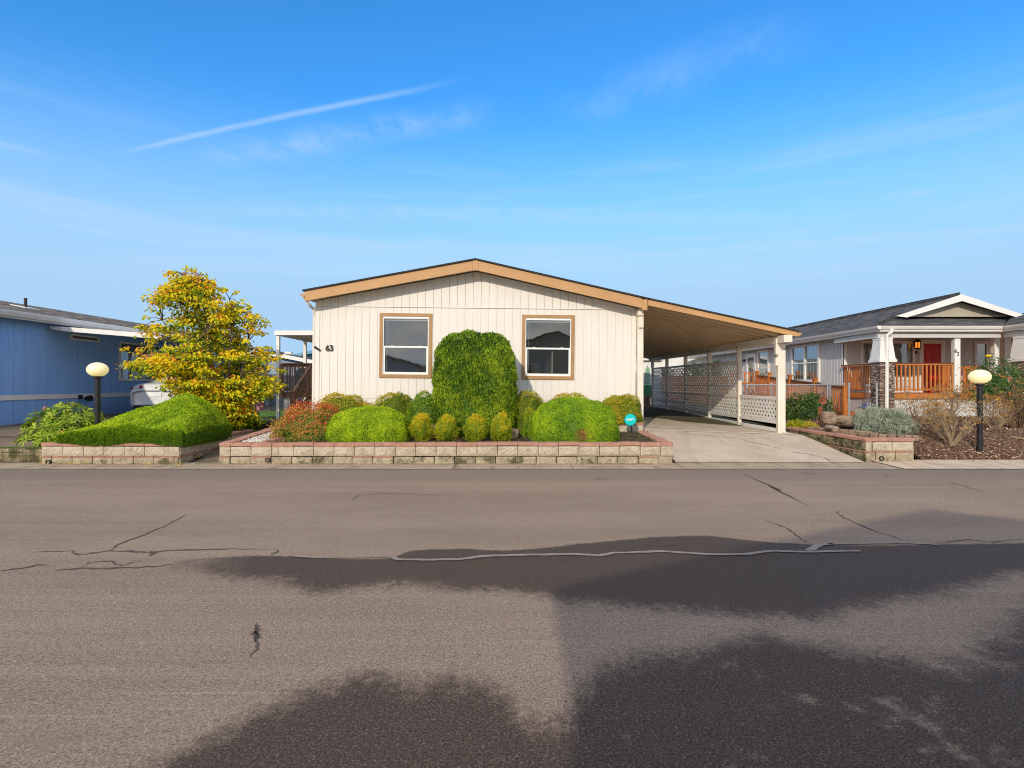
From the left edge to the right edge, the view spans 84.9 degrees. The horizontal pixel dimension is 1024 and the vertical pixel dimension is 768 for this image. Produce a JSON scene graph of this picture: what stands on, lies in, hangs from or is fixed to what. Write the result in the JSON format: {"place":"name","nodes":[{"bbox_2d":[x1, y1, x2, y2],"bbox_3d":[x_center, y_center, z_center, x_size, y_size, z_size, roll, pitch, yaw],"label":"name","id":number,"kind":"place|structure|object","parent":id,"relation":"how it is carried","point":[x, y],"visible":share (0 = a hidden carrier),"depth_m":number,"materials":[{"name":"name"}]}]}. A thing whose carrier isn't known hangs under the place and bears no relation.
{"place":"outdoors","nodes":[
{"label":"outdoors","id":0,"kind":"place"},
{"bbox_2d":[0,406,283,446],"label":"driveway","id":1,"kind":"structure","parent":0,"point":[9,430],"depth_m":14.67,"materials":[{"name":"grey concrete"}]},
{"bbox_2d":[49,326,280,388],"bbox_3d":[-12.750,-0.285,22.265,3.500,3.070,9.470,0,0,0],"label":"carport awning","id":2,"kind":"object","parent":1,"relation":"on","point":[104,332],"visible":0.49,"depth_m":17.55,"materials":[{"name":"white metal"}]},
{"bbox_2d":[130,375,204,408],"bbox_3d":[-12.250,0.392,21.448,1.900,1.596,4.625,0,0,0],"label":"parked car","id":3,"kind":"object","parent":1,"relation":"on","point":[144,394],"visible":0.19,"depth_m":19.16,"materials":[{"name":"white paint"}]},
{"bbox_2d":[255,402,264,409],"bbox_3d":[-10.125,0.884,22.500,0.340,0.310,0.335,0,0,0],"label":"bucket","id":4,"kind":"object","parent":1,"relation":"on","point":[260,407],"visible":0.76,"depth_m":22.39,"materials":[{"name":"pink plastic"}]},
{"bbox_2d":[194,431,256,463],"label":"path","id":5,"kind":"structure","parent":0,"point":[211,456],"depth_m":11.84,"materials":[{"name":"grey concrete"}]},
{"bbox_2d":[251,352,302,405],"bbox_3d":[-11.781,-0.218,28.000,2.439,2.676,2.000,0,0,0],"label":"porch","id":6,"kind":"object","parent":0,"point":[267,402],"visible":0.07,"depth_m":27.10,"materials":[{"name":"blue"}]},
{"bbox_2d":[248,408,308,416],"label":"lawn","id":7,"kind":"structure","parent":0,"point":[266,412],"depth_m":20.35,"materials":[{"name":"green plant"}]},
{"bbox_2d":[295,368,308,391],"bbox_3d":[-7.243,-0.149,19.400,0.520,0.820,0.507,0,0,0],"label":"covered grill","id":8,"kind":"object","parent":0,"point":[300,374],"visible":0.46,"depth_m":19.20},
{"bbox_2d":[0,469,1023,767],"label":"road","id":9,"kind":"structure","parent":0,"point":[510,617],"depth_m":3.82,"materials":[{"name":"grey asphalt"}]},
{"bbox_2d":[0,462,901,468],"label":"kerb strip","id":10,"kind":"object","parent":9,"relation":"on","point":[677,465],"visible":0.84,"depth_m":10.79,"materials":[{"name":"concrete"}]},
{"bbox_2d":[48,463,668,463],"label":"grass","id":11,"kind":"structure","parent":10,"relation":"on","point":[392,463],"depth_m":11.12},
{"bbox_2d":[53,432,837,464],"bbox_3d":[-0.558,1.400,11.289,16.895,0.394,2.641,0,0,-10],"label":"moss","id":12,"kind":"object","parent":10,"relation":"on","point":[463,463],"visible":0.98,"depth_m":11.10,"materials":[{"name":"green plant"}]},
{"bbox_2d":[0,403,1023,468],"bbox_3d":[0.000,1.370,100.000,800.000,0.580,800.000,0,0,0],"label":"ground","id":13,"kind":"structure","parent":0,"point":[674,414],"depth_m":19.13,"materials":[{"name":"grey concrete"}]},
{"bbox_2d":[0,448,41,463],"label":"wall","id":14,"kind":"structure","parent":13,"relation":"on","point":[9,455],"depth_m":11.27,"materials":[{"name":"beige concrete"}]},
{"bbox_2d":[12,401,106,447],"bbox_3d":[-9.938,0.896,12.494,2.036,1.055,1.672,0,0,0],"label":"rhododendron shrub","id":15,"kind":"object","parent":13,"relation":"on","point":[55,424],"visible":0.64,"depth_m":12.16,"materials":[{"name":"green plant"}]},
{"bbox_2d":[0,298,250,425],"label":"mobile home","id":16,"kind":"object","parent":13,"relation":"on","point":[42,363],"visible":0.47,"depth_m":18.11,"materials":[{"name":"blue"}]},
{"bbox_2d":[70,334,99,341],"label":"window","id":17,"kind":"structure","parent":16,"relation":"in","point":[72,336],"depth_m":19.07,"materials":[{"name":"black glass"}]},
{"bbox_2d":[118,341,159,380],"bbox_3d":[-14.575,-0.852,21.968,0.050,1.466,2.390,0,0,0],"label":"window","id":18,"kind":"structure","parent":16,"relation":"in","point":[123,375],"depth_m":21.36,"materials":[{"name":"grey glass"}]},
{"bbox_2d":[36,454,217,465],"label":"fallen leaves","id":19,"kind":"object","parent":13,"relation":"on","point":[145,463],"visible":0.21,"depth_m":10.86,"materials":[{"name":"brown plant"}]},
{"bbox_2d":[41,429,252,466],"bbox_3d":[-7.970,1.395,12.700,2.753,0.490,3.193,0,0,0],"label":"block planter","id":20,"kind":"object","parent":13,"relation":"on","point":[125,453],"visible":0.65,"depth_m":11.12,"materials":[{"name":"beige concrete"}]},
{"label":"planting bed","id":21,"kind":"structure","parent":20,"relation":"in","visible":0},
{"bbox_2d":[86,362,108,423],"bbox_3d":[-8.880,0.409,12.000,0.400,1.743,0.400,0,0,0],"label":"globe lamp","id":22,"kind":"object","parent":21,"relation":"on","point":[97,371],"visible":0.94,"depth_m":11.95,"materials":[{"name":"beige metal"}]},
{"bbox_2d":[48,391,233,446],"bbox_3d":[-7.901,0.716,12.038,2.954,1.108,2.043,0,0,0],"label":"juniper shrub","id":23,"kind":"object","parent":21,"relation":"on","point":[186,419],"visible":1,"depth_m":11.38,"materials":[{"name":"green plant"}]},
{"bbox_2d":[115,265,287,430],"bbox_3d":[-8.022,-0.830,14.595,4.158,4.658,3.400,0,0,0],"label":"golden tree","id":24,"kind":"object","parent":13,"relation":"on","point":[190,364],"visible":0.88,"depth_m":14.20,"materials":[{"name":"yellow plant"}]},
{"bbox_2d":[252,421,274,428],"bbox_3d":[-6.470,1.161,15.400,2.160,0.277,0.200,0,0,0],"label":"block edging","id":25,"kind":"object","parent":13,"relation":"on","point":[263,426],"visible":0.15,"depth_m":15.30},
{"bbox_2d":[238,354,311,404],"bbox_3d":[-12.300,-0.195,35.735,7.000,2.890,13.130,0,0,0],"label":"mobile home","id":26,"kind":"object","parent":13,"relation":"on","point":[290,358],"visible":0.06,"depth_m":29.50,"materials":[{"name":"white"}]},
{"bbox_2d":[274,331,312,418],"bbox_3d":[-6.451,-0.303,21.500,2.762,2.918,6.100,0,0,0],"label":"patio cover","id":27,"kind":"object","parent":13,"relation":"on","point":[305,337],"visible":0.26,"depth_m":18.50,"materials":[{"name":"white wood"}]},
{"bbox_2d":[279,363,311,414],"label":"deck","id":28,"kind":"structure","parent":13,"relation":"on","point":[292,396],"depth_m":18.22,"materials":[{"name":"brown wood"}]},
{"bbox_2d":[294,350,311,356],"bbox_3d":[-11.000,-0.796,44.985,12.000,4.093,14.830,0,0,0],"label":"mobile home","id":29,"kind":"object","parent":13,"relation":"on","point":[309,353],"depth_m":37.57,"materials":[{"name":"teal"}]},
{"bbox_2d":[218,425,672,465],"bbox_3d":[-1.326,1.311,12.901,9.086,0.659,3.595,0,0,0],"label":"block planter","id":30,"kind":"object","parent":13,"relation":"on","point":[238,450],"visible":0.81,"depth_m":11.13,"materials":[{"name":"beige concrete"}]},
{"bbox_2d":[281,431,654,444],"bbox_3d":[-1.325,1.155,12.700,8.850,0.139,2.800,0,0,0],"label":"planting bed","id":31,"kind":"object","parent":30,"relation":"in","point":[634,435],"visible":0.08,"depth_m":12.04,"materials":[{"name":"soil"}]},
{"bbox_2d":[242,429,277,441],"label":"gravel","id":32,"kind":"structure","parent":31,"relation":"on","point":[259,439],"depth_m":11.86,"materials":[{"name":"white gravel"}]},
{"bbox_2d":[262,437,285,441],"bbox_3d":[-4.793,1.176,11.894,0.100,0.147,1.117,0,0,27],"label":"brick edging","id":33,"kind":"object","parent":31,"relation":"on","point":[275,440],"visible":0.36,"depth_m":11.59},
{"bbox_2d":[267,398,340,441],"bbox_3d":[-4.423,0.817,12.252,1.638,1.025,1.547,0,0,14],"label":"barberry shrub","id":34,"kind":"object","parent":31,"relation":"on","point":[305,425],"visible":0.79,"depth_m":11.81,"materials":[{"name":"red plant"}]},
{"bbox_2d":[316,391,363,410],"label":"boxwood shrub","id":35,"kind":"object","parent":31,"relation":"on","point":[343,401],"visible":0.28,"depth_m":13.37,"materials":[{"name":"plant"}]},
{"bbox_2d":[324,405,412,441],"bbox_3d":[-3.113,0.860,12.152,1.945,0.825,1.524,0,0,0],"label":"juniper shrub","id":36,"kind":"object","parent":31,"relation":"on","point":[366,423],"visible":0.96,"depth_m":11.61,"materials":[{"name":"green plant"}]},
{"bbox_2d":[372,391,412,418],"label":"boxwood shrub","id":37,"kind":"object","parent":31,"relation":"on","point":[399,401],"visible":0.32,"depth_m":13.35,"materials":[{"name":"plant"}]},
{"bbox_2d":[405,390,433,434],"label":"boxwood shrub","id":38,"kind":"object","parent":31,"relation":"on","point":[420,404],"visible":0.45,"depth_m":12.96,"materials":[{"name":"green plant"}]},
{"bbox_2d":[407,412,433,441],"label":"cypress shrub","id":39,"kind":"object","parent":31,"relation":"on","point":[421,429],"visible":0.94,"depth_m":11.84,"materials":[{"name":"yellow plant"}]},
{"bbox_2d":[241,434,641,441],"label":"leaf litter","id":40,"kind":"object","parent":31,"relation":"on","point":[466,438],"visible":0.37,"depth_m":11.77,"materials":[{"name":"brown plant"}]},
{"bbox_2d":[431,412,460,441],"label":"cypress shrub","id":41,"kind":"object","parent":31,"relation":"on","point":[446,428],"visible":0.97,"depth_m":11.82,"materials":[{"name":"plant"}]},
{"bbox_2d":[460,413,488,441],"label":"cypress shrub","id":42,"kind":"object","parent":31,"relation":"on","point":[475,428],"visible":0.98,"depth_m":11.83,"materials":[{"name":"yellow plant"}]},
{"bbox_2d":[431,329,519,437],"bbox_3d":[-0.852,0.000,13.049,2.083,2.574,1.391,0,0,0],"label":"hedge","id":43,"kind":"object","parent":31,"relation":"on","point":[475,372],"visible":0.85,"depth_m":12.50,"materials":[{"name":"green plant"}]},
{"bbox_2d":[488,411,512,440],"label":"cypress shrub","id":44,"kind":"object","parent":31,"relation":"on","point":[500,428],"visible":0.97,"depth_m":11.83,"materials":[{"name":"plant"}]},
{"bbox_2d":[509,428,519,438],"bbox_3d":[-0.044,1.118,12.343,0.432,0.268,0.414,0,0,0],"label":"boulder","id":45,"kind":"object","parent":31,"relation":"on","point":[515,434],"visible":0.28,"depth_m":12.19,"materials":[{"name":"stone"}]},
{"bbox_2d":[521,407,535,437],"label":"boxwood shrub","id":46,"kind":"object","parent":31,"relation":"on","point":[528,413],"visible":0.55,"depth_m":12.48,"materials":[{"name":"green plant"}]},
{"bbox_2d":[513,390,544,434],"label":"boxwood shrub","id":47,"kind":"object","parent":31,"relation":"on","point":[533,400],"visible":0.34,"depth_m":12.92,"materials":[{"name":"green plant"}]},
{"bbox_2d":[550,392,587,400],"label":"boxwood shrub","id":48,"kind":"object","parent":31,"relation":"on","point":[567,395],"visible":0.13,"depth_m":13.65,"materials":[{"name":"yellow plant"}]},
{"bbox_2d":[529,396,619,441],"bbox_3d":[1.346,0.760,12.157,1.971,1.023,1.542,0,0,0],"label":"juniper shrub","id":49,"kind":"object","parent":31,"relation":"on","point":[577,418],"visible":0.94,"depth_m":11.55,"materials":[{"name":"green plant"}]},
{"bbox_2d":[602,393,643,423],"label":"boxwood shrub","id":50,"kind":"object","parent":31,"relation":"on","point":[622,406],"visible":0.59,"depth_m":13.50,"materials":[{"name":"yellow plant"}]},
{"bbox_2d":[624,414,636,433],"bbox_3d":[2.727,0.961,12.920,0.284,0.560,0.060,0,0,0],"label":"yard sign","id":51,"kind":"object","parent":31,"relation":"on","point":[630,419],"visible":0.99,"depth_m":12.90,"materials":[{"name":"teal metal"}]},
{"bbox_2d":[300,258,647,409],"bbox_3d":[-0.929,-0.864,22.530,8.546,4.420,17.740,0,0,0],"label":"mobile home","id":52,"kind":"object","parent":13,"relation":"on","point":[374,337],"visible":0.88,"depth_m":14.13,"materials":[{"name":"beige"}]},
{"bbox_2d":[379,313,431,377],"bbox_3d":[-2.680,-0.969,14.152,1.343,1.643,0.105,0,0,0],"label":"window","id":53,"kind":"structure","parent":52,"relation":"in","point":[384,317],"depth_m":14.10,"materials":[{"name":"white plastic"}]},
{"bbox_2d":[521,315,574,379],"bbox_3d":[0.910,-0.928,14.152,1.343,1.643,0.105,0,0,0],"label":"window","id":54,"kind":"structure","parent":52,"relation":"in","point":[570,319],"depth_m":14.10,"materials":[{"name":"white plastic"}]},
{"bbox_2d":[618,422,642,431],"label":"retaining wall","id":55,"kind":"structure","parent":13,"relation":"on","point":[636,426],"depth_m":13.44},
{"bbox_2d":[635,358,664,404],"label":"garden shed","id":56,"kind":"structure","parent":13,"relation":"on","point":[647,376],"depth_m":29.00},
{"bbox_2d":[662,357,695,375],"bbox_3d":[10.750,-0.650,43.485,11.500,3.800,13.830,0,0,0],"label":"mobile home","id":57,"kind":"object","parent":13,"relation":"on","point":[676,361],"visible":0.02,"depth_m":37.00,"materials":[{"name":"white"}]},
{"bbox_2d":[681,360,702,375],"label":"garden shrub","id":58,"kind":"object","parent":13,"relation":"on","point":[694,371],"visible":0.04,"depth_m":31.52,"materials":[{"name":"green plant"}]},
{"bbox_2d":[662,376,727,403],"bbox_3d":[9.845,0.345,30.530,3.890,1.610,0.060,0,0,0],"label":"board fence","id":59,"kind":"object","parent":13,"relation":"on","point":[695,389],"visible":0.14,"depth_m":30.50,"materials":[{"name":"grey wood"}]},
{"bbox_2d":[705,360,720,402],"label":"garden shrub","id":60,"kind":"object","parent":13,"relation":"on","point":[716,370],"visible":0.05,"depth_m":31.72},
{"bbox_2d":[736,366,792,411],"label":"red berry shrub","id":61,"kind":"object","parent":13,"relation":"on","point":[758,387],"visible":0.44,"depth_m":21.01,"materials":[{"name":"plant"}]},
{"bbox_2d":[713,371,854,414],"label":"ramp","id":62,"kind":"structure","parent":13,"relation":"on","point":[844,398],"depth_m":20.99,"materials":[{"name":"brown wood"}]},
{"bbox_2d":[786,427,913,463],"bbox_3d":[7.730,1.376,13.225,1.013,0.528,3.543,0,0,0],"label":"block planter","id":63,"kind":"object","parent":13,"relation":"on","point":[866,449],"visible":0.81,"depth_m":11.49,"materials":[{"name":"beige concrete"}]},
{"bbox_2d":[808,427,918,440],"bbox_3d":[7.958,1.139,13.009,0.540,0.168,2.512,0,0,-28],"label":"stone edging","id":64,"kind":"object","parent":63,"relation":"attached to","point":[864,433],"visible":0.62,"depth_m":12.56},
{"bbox_2d":[688,292,1023,417],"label":"mobile home","id":65,"kind":"object","parent":13,"relation":"on","point":[892,350],"visible":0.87,"depth_m":18.86,"materials":[{"name":"grey"}]},
{"bbox_2d":[745,353,756,389],"bbox_3d":[11.770,-0.610,27.591,0.060,1.780,1.136,0,0,0],"label":"door","id":66,"kind":"structure","parent":65,"relation":"in","point":[751,359],"depth_m":27.68,"materials":[{"name":"white glass"}]},
{"bbox_2d":[757,349,769,383],"bbox_3d":[11.770,-0.750,26.264,0.060,1.700,1.224,0,0,0],"label":"window","id":67,"kind":"structure","parent":65,"relation":"in","point":[763,356],"depth_m":26.25,"materials":[{"name":"white plastic"}]},
{"bbox_2d":[791,342,819,381],"bbox_3d":[11.770,-0.840,22.518,0.060,1.520,2.164,0,0,0],"label":"window","id":68,"kind":"structure","parent":65,"relation":"in","point":[805,358],"depth_m":22.42,"materials":[{"name":"white plastic"}]},
{"bbox_2d":[860,341,872,379],"bbox_3d":[12.878,-0.835,19.875,1.004,1.370,0.049,0,0,0],"label":"window","id":69,"kind":"structure","parent":65,"relation":"in","point":[862,347],"depth_m":19.88,"materials":[{"name":"glass"}]},
{"bbox_2d":[893,341,914,379],"bbox_3d":[13.864,-0.835,19.875,0.853,1.370,0.049,0,0,0],"label":"window","id":70,"kind":"structure","parent":65,"relation":"in","point":[912,352],"depth_m":19.89,"materials":[{"name":"white glass"}]},
{"bbox_2d":[924,344,940,391],"bbox_3d":[14.897,-0.565,19.849,0.625,1.730,0.099,0,0,0],"label":"door","id":71,"kind":"structure","parent":65,"relation":"in","point":[932,352],"depth_m":19.86,"materials":[{"name":"red wood"}]},
{"bbox_2d":[974,342,988,369],"bbox_3d":[16.659,-0.750,19.875,0.493,1.500,0.049,0,0,0],"label":"window","id":72,"kind":"structure","parent":65,"relation":"in","point":[981,349],"depth_m":19.89,"materials":[{"name":"white glass"}]},
{"bbox_2d":[742,413,1023,459],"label":"mulch bed","id":73,"kind":"object","parent":13,"relation":"on","point":[968,441],"visible":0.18,"depth_m":12.34,"materials":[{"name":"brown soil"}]},
{"bbox_2d":[714,382,828,413],"bbox_3d":[8.806,0.499,19.000,3.878,1.103,0.066,0,0,0],"label":"chain link fence","id":74,"kind":"object","parent":73,"relation":"on","point":[771,389],"visible":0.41,"depth_m":18.99,"materials":[{"name":"grey metal"}]},
{"bbox_2d":[771,392,808,420],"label":"euonymus shrub","id":75,"kind":"object","parent":73,"relation":"on","point":[790,405],"visible":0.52,"depth_m":16.35,"materials":[{"name":"green plant"}]},
{"bbox_2d":[786,418,808,427],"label":"groundcover plant","id":76,"kind":"object","parent":73,"relation":"on","point":[796,423],"visible":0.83,"depth_m":14.82,"materials":[{"name":"yellow plant"}]},
{"bbox_2d":[791,391,821,420],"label":"euonymus shrub","id":77,"kind":"object","parent":73,"relation":"on","point":[802,412],"visible":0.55,"depth_m":16.24,"materials":[{"name":"green plant"}]},
{"bbox_2d":[802,420,818,428],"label":"groundcover plant","id":78,"kind":"object","parent":73,"relation":"on","point":[811,423],"visible":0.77,"depth_m":14.36,"materials":[{"name":"yellow plant"}]},
{"bbox_2d":[818,396,827,423],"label":"metal flower","id":79,"kind":"object","parent":73,"relation":"on","point":[822,400],"visible":0.97,"depth_m":14.57,"materials":[{"name":"metal"}]},
{"bbox_2d":[804,388,842,418],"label":"euonymus shrub","id":80,"kind":"object","parent":73,"relation":"on","point":[816,403],"visible":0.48,"depth_m":16.19,"materials":[{"name":"green plant"}]},
{"bbox_2d":[820,411,836,424],"bbox_3d":[8.085,0.866,14.300,0.373,0.338,0.368,0,0,0],"label":"boulder","id":81,"kind":"object","parent":73,"relation":"on","point":[828,418],"visible":1,"depth_m":14.15,"materials":[{"name":"brown stone"}]},
{"bbox_2d":[824,425,833,428],"bbox_3d":[7.607,1.032,13.398,0.208,0.106,0.180,0,0,0],"label":"boulder","id":82,"kind":"object","parent":73,"relation":"on","point":[828,426],"visible":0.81,"depth_m":13.34,"materials":[{"name":"beige stone"}]},
{"bbox_2d":[831,426,838,431],"bbox_3d":[7.556,1.059,13.100,0.130,0.148,0.125,0,0,0],"label":"boulder","id":83,"kind":"object","parent":73,"relation":"on","point":[835,429],"visible":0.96,"depth_m":13.05,"materials":[{"name":"beige stone"}]},
{"bbox_2d":[829,383,844,410],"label":"gate","id":84,"kind":"structure","parent":73,"relation":"on","point":[830,386],"depth_m":18.99,"materials":[{"name":"grey metal"}]},
{"bbox_2d":[837,415,853,423],"bbox_3d":[8.377,0.898,14.198,0.411,0.212,0.374,0,0,0],"label":"boulder","id":85,"kind":"object","parent":73,"relation":"on","point":[841,419],"visible":0.57,"depth_m":14.05,"materials":[{"name":"brown stone"}]},
{"bbox_2d":[842,420,854,426],"bbox_3d":[8.400,0.981,13.900,0.339,0.173,0.331,0,0,0],"label":"boulder","id":86,"kind":"object","parent":73,"relation":"on","point":[845,423],"visible":0.71,"depth_m":13.81,"materials":[{"name":"brown stone"}]},
{"bbox_2d":[848,383,877,415],"bbox_3d":[10.873,0.515,17.350,0.925,1.110,0.066,0,0,0],"label":"chain link fence","id":87,"kind":"object","parent":73,"relation":"on","point":[866,397],"visible":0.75,"depth_m":17.33,"materials":[{"name":"grey metal"}]},
{"bbox_2d":[858,404,872,412],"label":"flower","id":88,"kind":"object","parent":73,"relation":"on","point":[864,405],"visible":0.31,"depth_m":13.95,"materials":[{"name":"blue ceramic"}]},
{"bbox_2d":[848,402,920,434],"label":"lavender shrub","id":89,"kind":"object","parent":73,"relation":"on","point":[882,420],"visible":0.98,"depth_m":12.71,"materials":[{"name":"plant"}]},
{"bbox_2d":[890,383,958,428],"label":"bare shrub","id":90,"kind":"object","parent":73,"relation":"on","point":[915,413],"visible":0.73,"depth_m":13.33,"materials":[{"name":"brown plant"}]},
{"bbox_2d":[916,382,976,424],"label":"bare shrub","id":91,"kind":"object","parent":73,"relation":"on","point":[953,401],"visible":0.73,"depth_m":14.22,"materials":[{"name":"brown plant"}]},
{"bbox_2d":[904,384,1000,445],"bbox_3d":[9.542,0.683,12.306,1.480,1.356,1.478,0,0,0],"label":"bare shrub","id":92,"kind":"object","parent":73,"relation":"on","point":[949,441],"visible":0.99,"depth_m":12.16,"materials":[{"name":"brown plant"}]},
{"bbox_2d":[968,370,991,451],"bbox_3d":[10.023,0.596,12.000,0.400,1.808,0.400,0,0,0],"label":"globe lamp","id":93,"kind":"object","parent":73,"relation":"on","point":[979,378],"visible":0.98,"depth_m":11.95,"materials":[{"name":"beige metal"}]},
{"bbox_2d":[956,350,1023,410],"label":"rose bush","id":94,"kind":"object","parent":73,"relation":"on","point":[997,380],"visible":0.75,"depth_m":14.45,"materials":[{"name":"green plant"}]},
{"bbox_2d":[962,391,1022,429],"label":"bare shrub","id":95,"kind":"object","parent":73,"relation":"on","point":[996,423],"visible":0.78,"depth_m":13.16,"materials":[{"name":"brown plant"}]},
{"bbox_2d":[989,367,1023,428],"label":"bare shrub","id":96,"kind":"object","parent":73,"relation":"on","point":[1019,422],"visible":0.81,"depth_m":13.63,"materials":[{"name":"brown plant"}]},
{"bbox_2d":[0,0,1023,354],"label":"sky","id":97,"kind":"structure","parent":0,"point":[784,163],"materials":[{"name":"blue"}]},
{"bbox_2d":[645,395,649,405],"bbox_3d":[6.557,0.855,27.100,0.156,0.650,0.440,0,0,0],"label":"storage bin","id":98,"kind":"object","parent":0,"point":[647,400],"visible":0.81,"depth_m":26.90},
{"bbox_2d":[643,417,863,461],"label":"driveway","id":99,"kind":"structure","parent":0,"point":[696,442],"depth_m":12.62,"materials":[{"name":"concrete"}]},
{"bbox_2d":[636,298,801,432],"bbox_3d":[5.085,-0.429,20.380,4.030,3.362,13.640,0,0,0],"label":"carport","id":100,"kind":"object","parent":99,"relation":"on","point":[666,330],"visible":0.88,"depth_m":16.33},
{"bbox_2d":[875,460,1023,468],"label":"pavement","id":101,"kind":"structure","parent":0,"point":[951,464],"depth_m":10.99,"materials":[{"name":"grey concrete"}]},
{"label":"grass bed","id":102,"kind":"structure","parent":0,"visible":0},
{"bbox_2d":[0,446,42,448],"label":"grass","id":103,"kind":"structure","parent":102,"relation":"on","point":[22,447],"depth_m":11.64,"materials":[{"name":"green plant"}]}
]}

